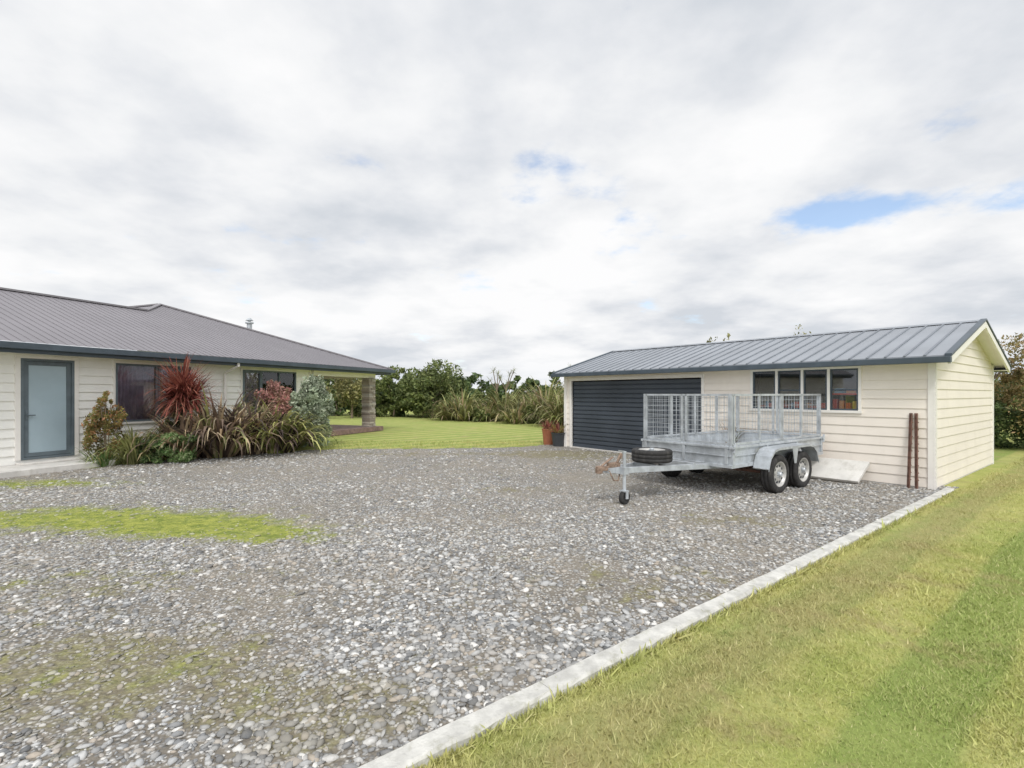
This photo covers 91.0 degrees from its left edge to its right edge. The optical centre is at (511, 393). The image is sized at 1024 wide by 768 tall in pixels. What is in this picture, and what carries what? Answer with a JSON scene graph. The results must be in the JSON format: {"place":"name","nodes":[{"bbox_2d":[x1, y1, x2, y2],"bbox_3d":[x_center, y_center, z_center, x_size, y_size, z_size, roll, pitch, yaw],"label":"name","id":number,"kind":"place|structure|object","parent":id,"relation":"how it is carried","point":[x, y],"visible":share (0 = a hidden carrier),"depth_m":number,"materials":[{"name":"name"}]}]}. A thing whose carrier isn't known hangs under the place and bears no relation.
{"place":"outdoors","nodes":[
{"label":"outdoors","id":0,"kind":"place"},
{"bbox_2d":[0,457,115,478],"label":"concrete path","id":1,"kind":"structure","parent":0,"point":[39,467],"depth_m":10.39,"materials":[{"name":"grey concrete"}]},
{"bbox_2d":[68,443,129,466],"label":"green strap plant","id":2,"kind":"object","parent":1,"relation":"on","point":[103,460],"visible":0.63,"depth_m":10.98,"materials":[{"name":"green plant"}]},
{"bbox_2d":[80,391,129,457],"bbox_3d":[-9.118,0.771,11.347,0.895,1.704,0.876,0,0,0],"label":"bronze green shrub","id":3,"kind":"object","parent":1,"relation":"on","point":[95,427],"visible":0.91,"depth_m":11.26,"materials":[{"name":"green plant"}]},
{"bbox_2d":[0,445,958,767],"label":"gravel driveway","id":4,"kind":"structure","parent":0,"point":[152,685],"depth_m":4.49,"materials":[{"name":"grey gravel"}]},
{"bbox_2d":[79,419,191,464],"bbox_3d":[-8.646,1.042,11.530,2.322,1.116,2.076,0,0,0],"label":"green strap plant","id":5,"kind":"object","parent":4,"relation":"on","point":[132,457],"visible":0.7,"depth_m":11.25,"materials":[{"name":"green plant"}]},
{"bbox_2d":[133,431,198,463],"bbox_3d":[-8.039,1.236,11.698,1.431,0.784,1.042,0,0,-21],"label":"green groundcover","id":6,"kind":"object","parent":4,"relation":"on","point":[184,456],"visible":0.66,"depth_m":11.54,"materials":[{"name":"green plant"}]},
{"bbox_2d":[108,399,234,463],"bbox_3d":[-7.857,0.861,12.199,2.955,1.479,2.950,0,0,-33],"label":"bronze flax","id":7,"kind":"object","parent":4,"relation":"on","point":[182,426],"visible":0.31,"depth_m":11.80,"materials":[{"name":"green plant"}]},
{"bbox_2d":[123,378,293,460],"bbox_3d":[-7.443,0.607,12.700,4.106,1.987,4.140,0,0,0],"label":"bronze flax","id":8,"kind":"object","parent":4,"relation":"on","point":[227,452],"visible":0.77,"depth_m":12.25,"materials":[{"name":"green plant"}]},
{"bbox_2d":[179,391,317,454],"bbox_3d":[-7.141,0.743,13.459,3.917,1.714,3.664,0,0,0],"label":"bronze flax","id":9,"kind":"object","parent":4,"relation":"on","point":[254,450],"visible":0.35,"depth_m":13.02,"materials":[{"name":"brown plant"}]},
{"bbox_2d":[539,420,559,444],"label":"potted red plant","id":10,"kind":"object","parent":4,"relation":"on","point":[547,437],"visible":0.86,"depth_m":15.75,"materials":[{"name":"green plant"}]},
{"bbox_2d":[544,420,564,446],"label":"potted red plant","id":11,"kind":"object","parent":4,"relation":"on","point":[557,434],"visible":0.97,"depth_m":15.19,"materials":[{"name":"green plant"}]},
{"bbox_2d":[595,394,824,504],"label":"tandem cage trailer","id":12,"kind":"object","parent":4,"relation":"on","point":[781,459],"visible":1,"depth_m":8.25,"materials":[{"name":"metal"}]},
{"bbox_2d":[811,457,869,483],"bbox_3d":[5.930,1.397,9.330,0.435,0.360,1.078,0,0,-38],"label":"leaning white panel","id":13,"kind":"object","parent":4,"relation":"on","point":[849,471],"visible":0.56,"depth_m":9.20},
{"bbox_2d":[907,413,912,487],"bbox_3d":[6.752,0.965,8.540,0.200,1.276,0.069,0,0,-38],"label":"rusty steel post","id":14,"kind":"object","parent":4,"relation":"on","point":[910,443],"visible":0.99,"depth_m":8.54,"materials":[{"name":"brown metal"}]},
{"bbox_2d":[914,413,918,488],"bbox_3d":[6.811,0.965,8.470,0.062,1.276,0.215,0,0,37],"label":"rusty steel post","id":15,"kind":"object","parent":4,"relation":"on","point":[916,436],"visible":0.98,"depth_m":8.49,"materials":[{"name":"brown metal"}]},
{"bbox_2d":[0,0,1023,394],"label":"sky","id":16,"kind":"structure","parent":0,"point":[534,188],"materials":[{"name":"white"}]},
{"bbox_2d":[8,397,1023,767],"bbox_3d":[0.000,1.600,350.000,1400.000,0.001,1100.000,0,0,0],"label":"lawn ground","id":17,"kind":"structure","parent":0,"point":[414,427],"depth_m":2.88,"materials":[{"name":"green plant"}]},
{"bbox_2d":[154,368,161,418],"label":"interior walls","id":18,"kind":"structure","parent":17,"relation":"on","point":[160,392],"depth_m":15.50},
{"bbox_2d":[129,352,231,423],"bbox_3d":[-8.141,0.235,12.456,2.126,2.733,2.118,0,0,0],"label":"red cordyline","id":19,"kind":"object","parent":17,"relation":"on","point":[178,389],"visible":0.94,"depth_m":12.23,"materials":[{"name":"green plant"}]},
{"bbox_2d":[156,405,296,455],"bbox_3d":[-7.688,0.946,13.726,1.090,1.356,3.739,0,0,42],"label":"garden hedge","id":20,"kind":"object","parent":17,"relation":"on","point":[258,409],"visible":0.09,"depth_m":12.68,"materials":[{"name":"green plant"}]},
{"bbox_2d":[254,379,292,416],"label":"pink leaved shrub","id":21,"kind":"object","parent":17,"relation":"on","point":[281,395],"visible":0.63,"depth_m":14.70,"materials":[{"name":"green plant"}]},
{"bbox_2d":[239,398,319,434],"bbox_3d":[-6.713,0.821,14.492,2.883,1.558,3.465,0,0,33],"label":"variegated flax","id":22,"kind":"object","parent":17,"relation":"on","point":[260,406],"visible":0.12,"depth_m":14.03,"materials":[{"name":"green plant"}]},
{"bbox_2d":[224,406,342,457],"bbox_3d":[-6.392,0.919,13.843,3.211,1.362,3.617,0,0,0],"label":"variegated flax","id":23,"kind":"object","parent":17,"relation":"on","point":[294,444],"visible":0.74,"depth_m":13.32,"materials":[{"name":"green plant"}]},
{"bbox_2d":[288,373,335,447],"bbox_3d":[-6.077,0.501,15.209,1.483,2.246,1.352,0,0,0],"label":"silver leaved shrub","id":24,"kind":"object","parent":17,"relation":"on","point":[314,389],"visible":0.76,"depth_m":14.94,"materials":[{"name":"green plant"}]},
{"bbox_2d":[332,378,372,417],"bbox_3d":[-10.454,0.064,32.880,2.473,3.177,2.631,0,0,0],"label":"olive tree","id":25,"kind":"object","parent":17,"relation":"on","point":[344,388],"visible":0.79,"depth_m":32.46,"materials":[{"name":"green plant"}]},
{"bbox_2d":[322,425,382,436],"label":"veranda deck","id":26,"kind":"structure","parent":17,"relation":"on","point":[346,429],"depth_m":20.51,"materials":[{"name":"brown wood"}]},
{"bbox_2d":[361,378,375,426],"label":"stone columns","id":27,"kind":"structure","parent":26,"relation":"on","point":[368,412],"depth_m":21.23,"materials":[{"name":"beige stone"}]},
{"bbox_2d":[311,370,374,378],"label":"veranda beam","id":28,"kind":"structure","parent":27,"relation":"on","point":[334,375],"depth_m":20.11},
{"bbox_2d":[371,365,417,416],"bbox_3d":[-8.101,-0.211,34.960,3.467,3.725,3.053,0,0,0],"label":"round green tree","id":29,"kind":"object","parent":17,"relation":"on","point":[386,381],"visible":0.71,"depth_m":34.24,"materials":[{"name":"green plant"}]},
{"bbox_2d":[320,369,476,416],"bbox_3d":[-19.041,-0.353,36.031,33.599,4.245,8.639,0,0,0],"label":"boundary tree row","id":30,"kind":"object","parent":17,"relation":"on","point":[357,410],"visible":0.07,"depth_m":35.37,"materials":[{"name":"green plant"}]},
{"bbox_2d":[399,359,462,417],"bbox_3d":[-5.398,-0.367,33.464,4.390,4.080,4.414,0,0,0],"label":"round green tree","id":31,"kind":"object","parent":17,"relation":"on","point":[431,384],"visible":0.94,"depth_m":32.83,"materials":[{"name":"green plant"}]},
{"bbox_2d":[420,395,464,419],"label":"flax bush","id":32,"kind":"object","parent":17,"relation":"on","point":[443,415],"visible":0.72,"depth_m":30.49,"materials":[{"name":"green plant"}]},
{"bbox_2d":[429,386,499,420],"bbox_3d":[-3.046,0.455,29.898,5.304,2.290,5.135,0,0,0],"label":"flax bush","id":33,"kind":"object","parent":17,"relation":"on","point":[460,412],"visible":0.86,"depth_m":29.45,"materials":[{"name":"green plant"}]},
{"bbox_2d":[465,397,502,420],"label":"flax bush","id":34,"kind":"object","parent":17,"relation":"on","point":[493,414],"visible":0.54,"depth_m":29.03,"materials":[{"name":"green plant"}]},
{"bbox_2d":[484,368,504,399],"bbox_3d":[-1.101,-0.134,33.268,1.533,3.467,0.925,0,0,0],"label":"cabbage tree","id":35,"kind":"object","parent":17,"relation":"on","point":[497,385],"visible":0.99,"depth_m":33.12,"materials":[{"name":"green plant"}]},
{"bbox_2d":[468,383,527,421],"bbox_3d":[-0.458,0.377,30.441,5.718,2.446,5.414,0,0,0],"label":"flax bush","id":36,"kind":"object","parent":17,"relation":"on","point":[506,402],"visible":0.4,"depth_m":29.81,"materials":[{"name":"green plant"}]},
{"bbox_2d":[446,383,563,423],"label":"boundary shrubs","id":37,"kind":"object","parent":17,"relation":"on","point":[476,409],"visible":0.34,"depth_m":30.65,"materials":[{"name":"green plant"}]},
{"bbox_2d":[498,369,514,394],"bbox_3d":[-0.363,-0.168,33.556,1.822,3.536,1.101,0,0,0],"label":"cabbage tree","id":38,"kind":"object","parent":17,"relation":"on","point":[506,385],"visible":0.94,"depth_m":33.48,"materials":[{"name":"green plant"}]},
{"bbox_2d":[494,399,542,423],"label":"flax bush","id":39,"kind":"object","parent":17,"relation":"on","point":[517,415],"visible":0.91,"depth_m":26.74,"materials":[{"name":"green plant"}]},
{"bbox_2d":[496,389,545,422],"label":"flax bush","id":40,"kind":"object","parent":17,"relation":"on","point":[525,404],"visible":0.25,"depth_m":27.99,"materials":[{"name":"green plant"}]},
{"bbox_2d":[500,376,563,423],"bbox_3d":[2.017,0.144,28.381,6.704,2.911,6.271,0,0,0],"label":"flax bush","id":41,"kind":"object","parent":17,"relation":"on","point":[541,393],"visible":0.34,"depth_m":27.69,"materials":[{"name":"green plant"}]},
{"bbox_2d":[521,386,563,425],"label":"flax bush","id":42,"kind":"object","parent":17,"relation":"on","point":[552,417],"visible":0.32,"depth_m":24.39,"materials":[{"name":"green plant"}]},
{"bbox_2d":[533,385,563,420],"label":"flax bush","id":43,"kind":"object","parent":17,"relation":"on","point":[552,402],"visible":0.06,"depth_m":26.38,"materials":[{"name":"green plant"}]},
{"bbox_2d":[535,384,563,424],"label":"flax bush","id":44,"kind":"object","parent":17,"relation":"on","point":[562,412],"visible":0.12,"depth_m":23.75,"materials":[{"name":"green plant"}]},
{"bbox_2d":[358,488,953,767],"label":"concrete kerb","id":45,"kind":"structure","parent":17,"relation":"on","point":[435,742],"depth_m":2.84,"materials":[{"name":"grey concrete"}]},
{"bbox_2d":[332,371,1015,406],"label":"distant shelterbelt","id":46,"kind":"object","parent":17,"relation":"on","point":[471,380],"visible":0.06,"depth_m":62.12,"materials":[{"name":"green plant"}]},
{"bbox_2d":[706,333,730,342],"bbox_3d":[8.105,-0.351,19.608,1.352,4.007,1.420,0,0,-32],"label":"native shrub tree","id":47,"kind":"object","parent":17,"relation":"on","point":[728,335],"visible":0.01,"depth_m":19.64,"materials":[{"name":"green plant"}]},
{"bbox_2d":[551,318,1011,489],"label":"weatherboard garage shed","id":48,"kind":"structure","parent":17,"relation":"on","point":[874,387],"depth_m":10.35,"materials":[{"name":"wood"}]},
{"bbox_2d":[573,378,700,452],"bbox_3d":[3.145,0.620,13.391,0.070,1.960,4.228,0,0,-38],"label":"roller door","id":49,"kind":"structure","parent":48,"relation":"in","point":[607,415],"depth_m":13.61,"materials":[{"name":"metal"}]},
{"bbox_2d":[753,368,857,410],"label":"window frames","id":50,"kind":"structure","parent":48,"relation":"in","point":[804,371],"depth_m":9.94,"materials":[{"name":"metal"}]},
{"bbox_2d":[994,333,1023,427],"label":"manuka tree","id":51,"kind":"object","parent":17,"relation":"on","point":[1015,375],"visible":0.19,"depth_m":14.82,"materials":[{"name":"green plant"}]},
{"bbox_2d":[994,376,1023,424],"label":"back hedge","id":52,"kind":"object","parent":17,"relation":"on","point":[1015,400],"visible":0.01,"depth_m":25.41,"materials":[{"name":"green plant"}]},
{"bbox_2d":[994,394,1023,447],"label":"side hedge","id":53,"kind":"object","parent":17,"relation":"on","point":[1000,416],"visible":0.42,"depth_m":14.52,"materials":[{"name":"green plant"}]},
{"bbox_2d":[1004,350,1023,435],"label":"manuka tree","id":54,"kind":"object","parent":17,"relation":"on","point":[1021,388],"visible":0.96,"depth_m":14.01,"materials":[{"name":"green plant"}]},
{"bbox_2d":[706,422,744,442],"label":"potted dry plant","id":55,"kind":"object","parent":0,"point":[735,430],"visible":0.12,"depth_m":10.75,"materials":[{"name":"plant"}]},
{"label":"foundation","id":56,"kind":"object","parent":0,"visible":0},
{"bbox_2d":[0,352,310,465],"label":"front wall","id":57,"kind":"structure","parent":56,"relation":"on","point":[95,377],"depth_m":11.80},
{"bbox_2d":[21,358,295,459],"bbox_3d":[-8.940,0.325,14.077,0.108,2.150,7.541,0,0,22],"label":"window and door frames","id":58,"kind":"structure","parent":57,"relation":"attached to","point":[70,404],"depth_m":11.35,"materials":[{"name":"grey metal"}]},
{"bbox_2d":[29,365,65,452],"bbox_3d":[-10.168,0.325,11.023,0.012,1.870,0.677,0,0,22],"label":"frosted door glass","id":59,"kind":"object","parent":58,"relation":"attached to","point":[47,405],"visible":1,"depth_m":11.02,"materials":[{"name":"glass"}]},
{"bbox_2d":[118,365,253,419],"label":"curtains","id":60,"kind":"object","parent":58,"relation":"attached to","point":[131,383],"visible":0.43,"depth_m":12.86,"materials":[{"name":"fabric"}]},
{"bbox_2d":[253,372,293,411],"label":"window glass panes","id":61,"kind":"object","parent":58,"relation":"in","point":[286,380],"visible":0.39,"depth_m":16.69,"materials":[{"name":"black glass"}]},
{"bbox_2d":[14,354,311,460],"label":"facings","id":62,"kind":"object","parent":57,"relation":"attached to","point":[17,410],"visible":0.54,"depth_m":11.47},
{"bbox_2d":[0,341,394,374],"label":"gutter fascia","id":63,"kind":"structure","parent":57,"relation":"attached to","point":[31,348],"depth_m":12.57,"materials":[{"name":"metal"}]},
{"bbox_2d":[0,289,390,369],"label":"roof sheets","id":64,"kind":"object","parent":63,"relation":"on","point":[30,336],"visible":0.57,"depth_m":14.15,"materials":[{"name":"metal"}]},
{"bbox_2d":[0,290,386,368],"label":"roof ribs","id":65,"kind":"object","parent":64,"relation":"on","point":[155,332],"visible":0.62,"depth_m":14.60,"materials":[{"name":"grey metal"}]},
{"bbox_2d":[0,287,392,369],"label":"ridge caps","id":66,"kind":"object","parent":64,"relation":"on","point":[153,306],"visible":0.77,"depth_m":18.55,"materials":[{"name":"metal"}]},
{"bbox_2d":[245,318,253,328],"bbox_3d":[-10.834,-2.635,20.775,0.315,0.970,0.315,0,0,0],"label":"chimney flue","id":67,"kind":"object","parent":64,"relation":"on","point":[249,323],"visible":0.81,"depth_m":20.71,"materials":[{"name":"metal"}]},
{"bbox_2d":[224,363,239,416],"bbox_3d":[-8.272,0.300,14.867,0.607,2.400,0.077,0,0,22],"label":"downpipe","id":68,"kind":"object","parent":57,"relation":"attached to","point":[225,379],"visible":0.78,"depth_m":14.93,"materials":[{"name":"white plastic"}]}
]}

